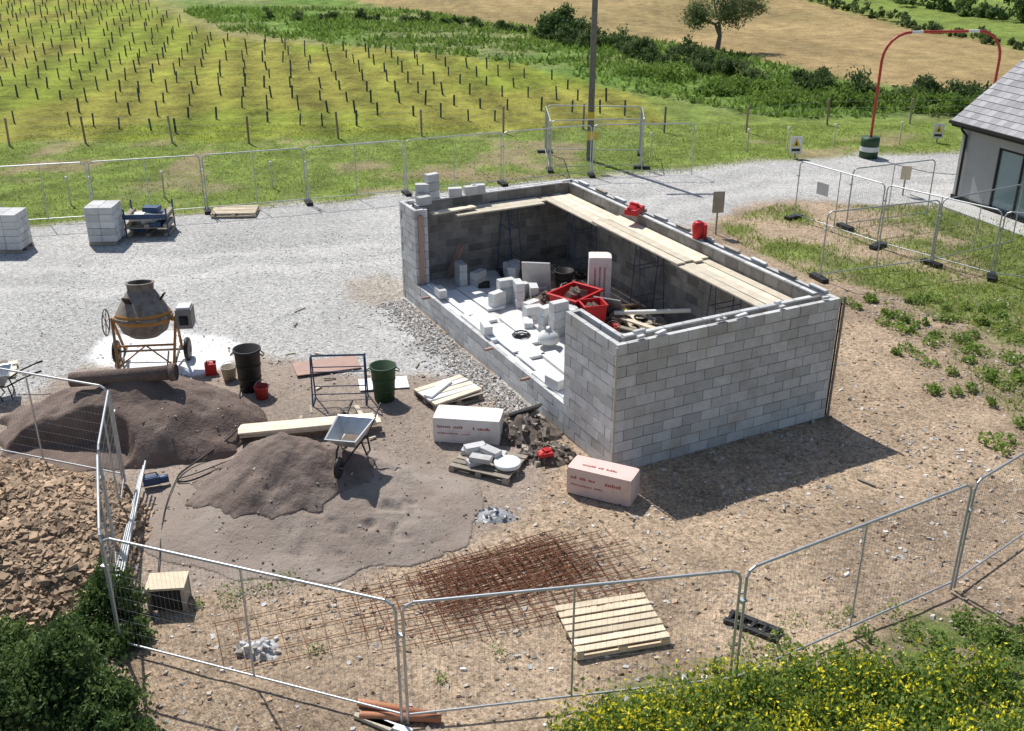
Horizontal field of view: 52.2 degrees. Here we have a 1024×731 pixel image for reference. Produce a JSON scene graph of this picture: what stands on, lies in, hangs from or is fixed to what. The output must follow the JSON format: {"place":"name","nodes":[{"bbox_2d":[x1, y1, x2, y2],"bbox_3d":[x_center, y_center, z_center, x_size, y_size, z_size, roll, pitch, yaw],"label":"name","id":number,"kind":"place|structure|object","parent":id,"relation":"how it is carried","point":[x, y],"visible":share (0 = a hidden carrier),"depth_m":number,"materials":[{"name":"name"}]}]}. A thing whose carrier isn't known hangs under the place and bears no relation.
{"place":"outdoors","nodes":[
{"label":"outdoors","id":0,"kind":"place"},
{"bbox_2d":[0,231,493,403],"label":"gravel","id":1,"kind":"structure","parent":0,"point":[32,382],"depth_m":28.43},
{"bbox_2d":[0,123,960,223],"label":"grass","id":2,"kind":"structure","parent":0,"point":[388,152],"depth_m":44.28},
{"bbox_2d":[0,0,1023,730],"bbox_3d":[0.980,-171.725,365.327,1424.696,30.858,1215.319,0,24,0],"label":"ground","id":3,"kind":"structure","parent":0,"point":[810,36],"depth_m":28.70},
{"bbox_2d":[0,207,33,253],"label":"concrete block stack","id":4,"kind":"object","parent":3,"relation":"on","point":[15,234],"visible":1,"depth_m":32.02,"materials":[{"name":"grey concrete"}]},
{"bbox_2d":[0,360,42,401],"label":"wheelbarrow","id":5,"kind":"object","parent":3,"relation":"on","point":[3,381],"visible":0.96,"depth_m":22.92,"materials":[{"name":"metal"}]},
{"bbox_2d":[0,162,91,219],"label":"temporary fence panel","id":6,"kind":"object","parent":3,"relation":"on","point":[70,163],"visible":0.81,"depth_m":34.54,"materials":[{"name":"metal"}]},
{"bbox_2d":[0,368,122,479],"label":"temporary fence panel","id":7,"kind":"object","parent":3,"relation":"on","point":[59,379],"visible":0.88,"depth_m":19.64,"materials":[{"name":"metal"}]},
{"bbox_2d":[0,464,145,640],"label":"rubble heap","id":8,"kind":"object","parent":3,"relation":"on","point":[138,533],"visible":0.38,"depth_m":16.59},
{"bbox_2d":[0,457,154,641],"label":"rubble stones","id":9,"kind":"object","parent":8,"relation":"on","point":[50,480],"visible":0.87,"depth_m":17.27,"materials":[{"name":"stone"}]},
{"bbox_2d":[115,460,145,575],"bbox_3d":[-6.549,2.595,17.938,0.215,0.339,3.401,-5,25,-11],"label":"steel tube bundle","id":10,"kind":"object","parent":8,"relation":"on","point":[128,532],"visible":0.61,"depth_m":17.72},
{"bbox_2d":[0,601,166,730],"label":"gorse bush","id":11,"kind":"object","parent":3,"relation":"on","point":[45,673],"visible":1,"depth_m":13.77,"materials":[{"name":"green plant"}]},
{"bbox_2d":[27,556,158,658],"bbox_3d":[-6.260,3.583,15.405,2.088,1.177,1.596,-15,28,-29],"label":"gorse bush","id":12,"kind":"object","parent":3,"relation":"on","point":[95,598],"visible":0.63,"depth_m":15.55,"materials":[{"name":"green plant"}]},
{"bbox_2d":[83,200,125,245],"bbox_3d":[-12.852,-4.505,33.003,0.884,1.227,0.900,0,25,-1],"label":"concrete block stack","id":13,"kind":"object","parent":3,"relation":"on","point":[104,221],"visible":1,"depth_m":32.68,"materials":[{"name":"grey concrete"}]},
{"bbox_2d":[96,454,119,633],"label":"temporary fence panel","id":14,"kind":"object","parent":3,"relation":"on","point":[102,479],"visible":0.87,"depth_m":15.98,"materials":[{"name":"metal"}]},
{"bbox_2d":[97,390,126,538],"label":"temporary fence panel","id":15,"kind":"object","parent":3,"relation":"on","point":[112,411],"visible":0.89,"depth_m":18.28,"materials":[{"name":"metal"}]},
{"bbox_2d":[0,375,267,471],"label":"sand pile","id":16,"kind":"object","parent":3,"relation":"on","point":[145,400],"visible":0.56,"depth_m":20.80,"materials":[{"name":"sand"}]},
{"bbox_2d":[68,363,178,386],"bbox_3d":[-7.839,0.197,21.080,2.136,0.456,0.357,-1,25,-3],"label":"concrete pipe","id":17,"kind":"object","parent":16,"relation":"on","point":[170,371],"visible":0.98,"depth_m":20.96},
{"bbox_2d":[87,155,205,213],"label":"temporary fence panel","id":18,"kind":"object","parent":3,"relation":"on","point":[121,160],"visible":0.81,"depth_m":35.25,"materials":[{"name":"metal"}]},
{"bbox_2d":[101,279,195,368],"bbox_3d":[-8.387,-0.948,24.216,1.990,2.111,1.314,-2,25,-5],"label":"cement mixer","id":19,"kind":"object","parent":3,"relation":"on","point":[144,311],"visible":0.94,"depth_m":23.91,"materials":[{"name":"metal"}]},
{"bbox_2d":[122,198,176,237],"bbox_3d":[-11.749,-4.771,33.860,1.400,1.000,1.040,-2,25,-4],"label":"blue pallet cage","id":20,"kind":"object","parent":3,"relation":"on","point":[146,221],"visible":1,"depth_m":33.64,"materials":[{"name":"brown metal"}]},
{"bbox_2d":[144,571,191,613],"bbox_3d":[-5.350,3.536,16.282,0.600,0.460,0.440,-2,25,-5],"label":"wooden crate","id":21,"kind":"object","parent":3,"relation":"on","point":[170,592],"visible":0.96,"depth_m":16.12,"materials":[{"name":"brown wood"}]},
{"bbox_2d":[210,205,258,217],"bbox_3d":[-9.553,-5.325,36.036,1.514,0.144,1.000,-2,25,-5],"label":"wooden pallet","id":22,"kind":"object","parent":3,"relation":"on","point":[236,209],"visible":1,"depth_m":35.86,"materials":[{"name":"brown wood"}]},
{"bbox_2d":[230,343,264,392],"bbox_3d":[-5.850,0.077,23.223,0.615,1.000,0.615,22,33,40],"label":"black water bin","id":23,"kind":"object","parent":3,"relation":"on","point":[247,361],"visible":0.94,"depth_m":23.05,"materials":[{"name":"plastic"}]},
{"bbox_2d":[100,537,402,722],"bbox_3d":[-3.627,3.573,14.282,4.594,1.991,0.070,8,26,17],"label":"temporary fence panel","id":24,"kind":"object","parent":3,"relation":"on","point":[105,565],"visible":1,"depth_m":14.19,"materials":[{"name":"metal"}]},
{"bbox_2d":[201,148,306,214],"bbox_3d":[-8.976,-6.453,36.321,3.559,2.021,0.650,-8,26,-17],"label":"temporary fence panel","id":25,"kind":"object","parent":3,"relation":"on","point":[207,210],"visible":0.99,"depth_m":36.23,"materials":[{"name":"metal"}]},
{"bbox_2d":[233,635,280,661],"bbox_3d":[-3.750,4.141,15.349,1.008,0.213,0.720,0,24,0],"label":"broken concrete","id":26,"kind":"object","parent":3,"relation":"on","point":[262,648],"visible":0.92,"depth_m":15.27,"materials":[{"name":"concrete"}]},
{"bbox_2d":[185,432,380,519],"bbox_3d":[-4.202,1.812,19.230,4.795,1.436,4.095,0,24,0],"label":"sand pile","id":27,"kind":"object","parent":3,"relation":"on","point":[283,459],"visible":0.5,"depth_m":18.46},
{"bbox_2d":[324,400,381,478],"bbox_3d":[-2.935,1.383,19.129,0.720,0.681,1.935,4,25,9],"label":"wheelbarrow","id":28,"kind":"object","parent":27,"relation":"on","point":[346,430],"visible":0.98,"depth_m":19.14,"materials":[{"name":"metal"}]},
{"bbox_2d":[238,413,380,437],"bbox_3d":[-4.137,1.250,21.398,2.876,0.218,0.600,-5,25,-11],"label":"scaffold board stack","id":29,"kind":"object","parent":3,"relation":"on","point":[267,429],"visible":0.78,"depth_m":21.21,"materials":[{"name":"brown wood"}]},
{"bbox_2d":[0,0,625,132],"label":"posts","id":30,"kind":"object","parent":3,"relation":"on","point":[242,96],"visible":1,"depth_m":62.55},
{"bbox_2d":[143,443,483,583],"bbox_3d":[-3.408,2.325,18.912,8.785,0.780,6.090,0,24,0],"label":"sand pile","id":31,"kind":"object","parent":3,"relation":"on","point":[192,537],"visible":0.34,"depth_m":17.89,"materials":[{"name":"sand"}]},
{"bbox_2d":[292,356,361,375],"bbox_3d":[-4.350,0.004,24.509,1.500,0.065,0.750,-9,26,-18],"label":"plywood sheet","id":32,"kind":"object","parent":3,"relation":"on","point":[302,368],"visible":0.75,"depth_m":24.51,"materials":[{"name":"pink wood"}]},
{"bbox_2d":[309,353,368,406],"bbox_3d":[-3.750,0.270,22.652,1.185,1.127,0.534,-1,25,-3],"label":"steel trestle","id":33,"kind":"object","parent":3,"relation":"on","point":[366,393],"visible":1,"depth_m":22.56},
{"bbox_2d":[108,371,580,597],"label":"sand pebbles","id":34,"kind":"object","parent":3,"relation":"on","point":[360,525],"visible":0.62,"depth_m":19.00,"materials":[{"name":"stone"}]},
{"bbox_2d":[304,140,404,205],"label":"temporary fence panel","id":35,"kind":"object","parent":3,"relation":"on","point":[308,202],"visible":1,"depth_m":37.27,"materials":[{"name":"metal"}]},
{"bbox_2d":[366,360,399,403],"bbox_3d":[-2.800,0.366,22.804,0.605,0.820,0.595,22,32,39],"label":"green bin","id":36,"kind":"object","parent":3,"relation":"on","point":[383,378],"visible":1,"depth_m":22.67,"materials":[{"name":"plastic"}]},
{"bbox_2d":[261,6,527,31],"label":"hedgerow","id":37,"kind":"object","parent":3,"relation":"on","point":[297,15],"visible":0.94,"depth_m":88.82,"materials":[{"name":"green plant"}]},
{"bbox_2d":[353,698,441,730],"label":"clay drain pipe","id":38,"kind":"object","parent":3,"relation":"on","point":[381,720],"visible":0.88,"depth_m":14.00,"materials":[{"name":"orange ceramic"}]},
{"bbox_2d":[212,526,656,670],"bbox_3d":[-1.104,3.592,16.530,7.016,0.100,2.512,-8,26,-16],"label":"rebar stack","id":39,"kind":"object","parent":3,"relation":"on","point":[506,563],"visible":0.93,"depth_m":16.80,"materials":[{"name":"metal"}]},
{"bbox_2d":[414,391,482,411],"bbox_3d":[-1.398,0.631,23.037,1.219,0.144,1.000,-15,28,-29],"label":"wooden pallet","id":40,"kind":"object","parent":3,"relation":"on","point":[478,394],"visible":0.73,"depth_m":22.77,"materials":[{"name":"brown wood"}]},
{"bbox_2d":[413,374,481,405],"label":"timber offcuts","id":41,"kind":"object","parent":40,"relation":"on","point":[446,390],"visible":1,"depth_m":22.93,"materials":[{"name":"brown wood"}]},
{"bbox_2d":[401,132,501,196],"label":"temporary fence panel","id":42,"kind":"object","parent":3,"relation":"on","point":[406,193],"visible":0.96,"depth_m":38.40,"materials":[{"name":"metal"}]},
{"bbox_2d":[369,298,540,416],"bbox_3d":[-1.615,-0.112,24.760,1.430,0.166,8.562,-12,27,-24],"label":"crushed stone strip","id":43,"kind":"object","parent":3,"relation":"on","point":[410,311],"visible":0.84,"depth_m":25.11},
{"bbox_2d":[433,405,503,444],"bbox_3d":[-0.881,1.212,21.262,1.379,0.552,0.621,3,25,7],"label":"insulation pack","id":44,"kind":"object","parent":3,"relation":"on","point":[460,424],"visible":0.99,"depth_m":21.02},
{"bbox_2d":[410,204,563,398],"bbox_3d":[1.825,-1.590,24.952,5.090,2.600,10.590,-12,27,-24],"label":"cavity insulation","id":45,"kind":"object","parent":3,"relation":"on","point":[491,338],"visible":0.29,"depth_m":24.29,"materials":[{"name":"plastic"}]},
{"bbox_2d":[448,451,527,484],"bbox_3d":[-0.447,1.897,20.259,1.262,0.145,1.000,10,27,22],"label":"wooden pallet","id":46,"kind":"object","parent":3,"relation":"on","point":[479,472],"visible":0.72,"depth_m":19.98,"materials":[{"name":"brown wood"}]},
{"bbox_2d":[461,441,520,470],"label":"concrete pieces","id":47,"kind":"object","parent":46,"relation":"on","point":[475,451],"visible":1,"depth_m":20.05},
{"bbox_2d":[4,98,975,145],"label":"post and wire fence","id":48,"kind":"object","parent":3,"relation":"on","point":[420,118],"visible":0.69,"depth_m":47.60,"materials":[{"name":"brown wood"}]},
{"bbox_2d":[474,506,518,523],"bbox_3d":[-0.300,2.626,18.615,1.008,0.277,0.672,0,24,0],"label":"broken concrete","id":49,"kind":"object","parent":3,"relation":"on","point":[489,514],"visible":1,"depth_m":18.55,"materials":[{"name":"grey concrete"}]},
{"bbox_2d":[21,296,1023,730],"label":"earth stones","id":50,"kind":"object","parent":3,"relation":"on","point":[525,608],"visible":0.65,"depth_m":17.66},
{"bbox_2d":[192,568,855,684],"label":"weeds","id":51,"kind":"object","parent":3,"relation":"on","point":[443,676],"visible":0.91,"depth_m":16.10,"materials":[{"name":"green plant"}]},
{"bbox_2d":[499,412,562,446],"bbox_3d":[0.150,1.216,21.489,1.800,0.481,1.800,0,24,0],"label":"rubble pile","id":52,"kind":"object","parent":3,"relation":"on","point":[519,429],"visible":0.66,"depth_m":21.25,"materials":[{"name":"concrete"}]},
{"bbox_2d":[497,125,591,186],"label":"temporary fence panel","id":53,"kind":"object","parent":3,"relation":"on","point":[503,183],"visible":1,"depth_m":39.66,"materials":[{"name":"metal"}]},
{"bbox_2d":[518,439,576,467],"bbox_3d":[0.650,1.698,20.665,1.440,0.331,1.200,0,24,0],"label":"rubble pile","id":54,"kind":"object","parent":3,"relation":"on","point":[563,455],"visible":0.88,"depth_m":20.51,"materials":[{"name":"concrete"}]},
{"bbox_2d":[430,258,677,374],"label":"floor slab","id":55,"kind":"structure","parent":3,"relation":"on","point":[492,276],"depth_m":27.31,"materials":[{"name":"concrete"}]},
{"bbox_2d":[454,260,486,287],"bbox_3d":[-1.130,-2.449,28.049,0.890,0.647,0.487,2,25,5],"label":"concrete block stack","id":56,"kind":"object","parent":55,"relation":"on","point":[477,276],"visible":0.98,"depth_m":27.94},
{"bbox_2d":[427,283,563,391],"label":"loose insulation boards","id":57,"kind":"object","parent":55,"relation":"on","point":[471,301],"visible":0.72,"depth_m":24.95,"materials":[{"name":"plastic"}]},
{"bbox_2d":[488,277,538,307],"bbox_3d":[0.082,-1.893,26.828,1.195,0.652,1.196,5,25,11],"label":"concrete block stack","id":58,"kind":"object","parent":55,"relation":"on","point":[515,292],"visible":0.96,"depth_m":26.66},
{"bbox_2d":[522,298,541,328],"bbox_3d":[0.516,-1.256,25.693,0.505,0.434,1.164,-1,25,-3],"label":"concrete block stack","id":59,"kind":"object","parent":55,"relation":"on","point":[530,311],"visible":0.77,"depth_m":25.59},
{"bbox_2d":[538,298,578,336],"bbox_3d":[1.200,-1.151,24.939,0.892,0.868,0.996,-12,27,-24],"label":"concrete block stack","id":60,"kind":"object","parent":55,"relation":"on","point":[551,314],"visible":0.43,"depth_m":24.82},
{"bbox_2d":[551,267,576,287],"bbox_3d":[1.398,-2.346,28.068,0.590,0.450,0.552,-20,32,-38],"label":"black bin","id":61,"kind":"object","parent":55,"relation":"on","point":[563,275],"visible":0.85,"depth_m":27.93,"materials":[{"name":"plastic"}]},
{"bbox_2d":[546,281,603,307],"bbox_3d":[1.550,-1.627,25.768,0.935,0.548,1.155,19,31,36],"label":"red mortar tub","id":62,"kind":"object","parent":55,"relation":"on","point":[574,292],"visible":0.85,"depth_m":25.70,"materials":[{"name":"plastic"}]},
{"bbox_2d":[579,297,608,322],"bbox_3d":[1.936,-1.177,25.141,0.605,0.750,0.550,-7,25,-14],"label":"red mortar tub","id":63,"kind":"object","parent":55,"relation":"on","point":[596,307],"visible":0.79,"depth_m":24.94,"materials":[{"name":"plastic"}]},
{"bbox_2d":[588,252,611,297],"bbox_3d":[2.214,-2.158,26.509,0.571,1.379,0.502,1,25,2],"label":"insulation pack","id":64,"kind":"object","parent":55,"relation":"on","point":[599,268],"visible":0.66,"depth_m":26.19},
{"bbox_2d":[618,307,659,331],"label":"loose planks","id":65,"kind":"object","parent":55,"relation":"on","point":[633,322],"visible":0.21,"depth_m":25.12,"materials":[{"name":"brown wood"}]},
{"bbox_2d":[614,308,690,314],"bbox_3d":[3.364,-1.291,25.078,1.839,0.356,0.107,6,25,14],"label":"white pipe","id":66,"kind":"object","parent":65,"relation":"on","point":[651,311],"visible":1,"depth_m":25.03,"materials":[{"name":"paint"}]},
{"bbox_2d":[630,245,663,316],"bbox_3d":[3.364,-2.124,25.817,0.727,1.915,0.527,-12,27,-24],"label":"scaffold trestle","id":67,"kind":"object","parent":55,"relation":"on","point":[639,280],"visible":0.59,"depth_m":25.80,"materials":[{"name":"blue paint"}]},
{"bbox_2d":[429,193,791,306],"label":"scaffold boards","id":68,"kind":"object","parent":67,"relation":"on","point":[715,274],"visible":0.9,"depth_m":25.10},
{"bbox_2d":[534,1,590,35],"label":"round bush","id":69,"kind":"object","parent":3,"relation":"on","point":[550,20],"visible":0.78,"depth_m":78.53,"materials":[{"name":"green plant"}]},
{"bbox_2d":[397,570,741,723],"bbox_3d":[0.796,3.744,13.908,4.588,1.991,0.070,-4,25,-8],"label":"temporary fence panel","id":70,"kind":"object","parent":3,"relation":"on","point":[425,601],"visible":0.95,"depth_m":13.79,"materials":[{"name":"metal"}]},
{"bbox_2d":[183,3,957,118],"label":"rough herbage","id":71,"kind":"object","parent":3,"relation":"on","point":[316,23],"visible":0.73,"depth_m":75.32,"materials":[{"name":"plant"}]},
{"bbox_2d":[285,307,876,518],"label":"scattered offcuts","id":72,"kind":"object","parent":3,"relation":"on","point":[632,516],"visible":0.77,"depth_m":22.04,"materials":[{"name":"brown wood"}]},
{"bbox_2d":[586,0,597,160],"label":"utility pole","id":73,"kind":"object","parent":3,"relation":"on","point":[591,95],"visible":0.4,"depth_m":41.73,"materials":[{"name":"grey wood"}]},
{"bbox_2d":[546,118,642,172],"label":"temporary fence panel","id":74,"kind":"object","parent":3,"relation":"on","point":[550,170],"visible":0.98,"depth_m":41.20,"materials":[{"name":"metal"}]},
{"bbox_2d":[546,105,642,155],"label":"temporary fence panel","id":75,"kind":"object","parent":3,"relation":"on","point":[638,152],"visible":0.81,"depth_m":43.75,"materials":[{"name":"metal"}]},
{"bbox_2d":[567,455,639,506],"bbox_3d":[1.678,2.120,19.259,1.261,0.561,0.522,11,27,23],"label":"insulation pack","id":76,"kind":"object","parent":3,"relation":"on","point":[605,481],"visible":1,"depth_m":19.07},
{"bbox_2d":[555,592,669,659],"bbox_3d":[1.500,3.910,15.793,1.471,0.145,1.150,-6,25,-13],"label":"wooden pallet","id":77,"kind":"object","parent":3,"relation":"on","point":[604,604],"visible":0.93,"depth_m":15.67,"materials":[{"name":"brown wood"}]},
{"bbox_2d":[412,182,821,370],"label":"walls","id":78,"kind":"structure","parent":3,"relation":"on","point":[544,230],"depth_m":28.11,"materials":[{"name":"concrete"}]},
{"bbox_2d":[413,181,816,337],"bbox_3d":[1.845,-2.873,24.378,4.740,0.030,10.280,-12,27,-24],"label":"wall head mortar","id":79,"kind":"object","parent":78,"relation":"on","point":[723,252],"depth_m":22.42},
{"bbox_2d":[399,178,840,467],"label":"walls","id":80,"kind":"structure","parent":3,"relation":"on","point":[688,390],"depth_m":20.60,"materials":[{"name":"concrete"}]},
{"bbox_2d":[415,172,829,338],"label":"wall head blocks","id":81,"kind":"structure","parent":80,"relation":"on","point":[427,192],"depth_m":27.38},
{"bbox_2d":[418,216,846,461],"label":"timber profiles","id":82,"kind":"object","parent":3,"relation":"on","point":[456,256],"visible":0.95,"depth_m":22.06,"materials":[{"name":"brown wood"}]},
{"bbox_2d":[587,123,694,177],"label":"temporary fence panel","id":83,"kind":"object","parent":3,"relation":"on","point":[592,175],"visible":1,"depth_m":40.49,"materials":[{"name":"metal"}]},
{"bbox_2d":[677,0,769,50],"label":"hawthorn tree","id":84,"kind":"object","parent":3,"relation":"on","point":[696,16],"visible":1,"depth_m":70.27,"materials":[{"name":"green plant"}]},
{"bbox_2d":[723,609,783,642],"bbox_3d":[3.650,3.942,15.808,0.850,0.115,0.310,16,29,31],"label":"fence foot block","id":85,"kind":"object","parent":3,"relation":"on","point":[754,623],"depth_m":15.75,"materials":[{"name":"black plastic"}]},
{"bbox_2d":[530,17,993,101],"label":"hedgerow","id":86,"kind":"object","parent":3,"relation":"on","point":[646,49],"visible":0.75,"depth_m":62.71,"materials":[{"name":"green plant"}]},
{"bbox_2d":[537,625,1023,730],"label":"yellow flowering mustard","id":87,"kind":"object","parent":3,"relation":"on","point":[878,680],"visible":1,"depth_m":14.04,"materials":[{"name":"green plant"}]},
{"bbox_2d":[608,59,979,115],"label":"bramble thicket","id":88,"kind":"object","parent":3,"relation":"on","point":[847,97],"visible":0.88,"depth_m":54.67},
{"bbox_2d":[591,598,1023,730],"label":"verge weeds","id":89,"kind":"object","parent":3,"relation":"on","point":[997,635],"visible":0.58,"depth_m":15.14,"materials":[{"name":"green plant"}]},
{"bbox_2d":[784,161,885,242],"bbox_3d":[10.471,-5.287,33.761,0.650,2.021,3.696,-14,28,-28],"label":"temporary fence panel","id":90,"kind":"object","parent":3,"relation":"on","point":[823,188],"visible":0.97,"depth_m":33.98,"materials":[{"name":"metal"}]},
{"bbox_2d":[734,484,972,677],"bbox_3d":[5.036,3.135,15.245,4.557,1.991,0.070,-13,28,-27],"label":"temporary fence panel","id":91,"kind":"object","parent":3,"relation":"on","point":[743,600],"visible":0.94,"depth_m":15.17,"materials":[{"name":"metal"}]},
{"bbox_2d":[809,200,940,283],"bbox_3d":[10.580,-3.633,30.132,3.993,2.021,0.650,-8,26,-18],"label":"temporary fence panel","id":92,"kind":"object","parent":3,"relation":"on","point":[818,277],"visible":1,"depth_m":30.02,"materials":[{"name":"metal"}]},
{"bbox_2d":[836,159,935,230],"bbox_3d":[12.531,-5.705,34.678,3.525,2.021,0.650,-10,26,-20],"label":"temporary fence panel","id":93,"kind":"object","parent":3,"relation":"on","point":[844,226],"visible":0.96,"depth_m":34.57,"materials":[{"name":"metal"}]},
{"bbox_2d":[809,0,1023,49],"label":"hedgerow","id":94,"kind":"object","parent":3,"relation":"on","point":[915,26],"visible":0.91,"depth_m":86.76,"materials":[{"name":"green plant"}]},
{"bbox_2d":[859,30,1001,158],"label":"height restriction goalpost","id":95,"kind":"object","parent":3,"relation":"on","point":[869,146],"visible":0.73,"depth_m":42.80,"materials":[{"name":"metal"}]},
{"bbox_2d":[840,291,1023,471],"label":"dock weeds","id":96,"kind":"object","parent":3,"relation":"on","point":[1016,373],"visible":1,"depth_m":25.65,"materials":[{"name":"green plant"}]},
{"bbox_2d":[869,185,1002,274],"bbox_3d":[12.578,-4.040,31.026,0.650,2.021,3.804,-19,30,-35],"label":"temporary fence panel","id":97,"kind":"object","parent":3,"relation":"on","point":[876,245],"visible":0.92,"depth_m":30.94,"materials":[{"name":"metal"}]},
{"bbox_2d":[894,0,1023,22],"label":"distant trees","id":98,"kind":"object","parent":3,"relation":"on","point":[982,10],"visible":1,"depth_m":93.28,"materials":[{"name":"green plant"}]},
{"bbox_2d":[920,184,1023,268],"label":"temporary fence panel","id":99,"kind":"object","parent":3,"relation":"on","point":[936,265],"visible":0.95,"depth_m":31.31,"materials":[{"name":"metal"}]},
{"bbox_2d":[952,129,1023,205],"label":"walls","id":100,"kind":"structure","parent":3,"relation":"on","point":[980,161],"depth_m":36.34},
{"bbox_2d":[949,64,1023,198],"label":"gutter and fascia","id":101,"kind":"object","parent":100,"relation":"attached to","point":[986,131],"visible":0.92,"depth_m":35.88,"materials":[{"name":"black plastic"}]},
{"bbox_2d":[952,59,1023,138],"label":"slate roof","id":102,"kind":"structure","parent":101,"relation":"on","point":[976,107],"depth_m":35.93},
{"bbox_2d":[989,148,1023,214],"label":"door frame","id":103,"kind":"object","parent":100,"relation":"attached to","point":[996,173],"visible":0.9,"depth_m":35.23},
{"bbox_2d":[991,150,1023,218],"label":"door glass","id":104,"kind":"object","parent":103,"relation":"in","point":[1009,169],"visible":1,"depth_m":35.32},
{"bbox_2d":[953,452,1023,588],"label":"temporary fence panel","id":105,"kind":"object","parent":3,"relation":"on","point":[971,509],"visible":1,"depth_m":16.61,"materials":[{"name":"metal"}]},
{"bbox_2d":[522,262,550,292],"bbox_3d":[0.638,-2.330,27.499,0.750,0.903,0.421,3,25,7],"label":"mortar board","id":106,"kind":"object","parent":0,"point":[539,273],"visible":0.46,"depth_m":27.43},
{"bbox_2d":[721,202,1023,443],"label":"grass","id":107,"kind":"structure","parent":0,"point":[985,291],"depth_m":31.42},
{"bbox_2d":[910,191,1023,235],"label":"pavement","id":108,"kind":"structure","parent":0,"point":[971,209],"depth_m":36.11,"materials":[{"name":"concrete"}]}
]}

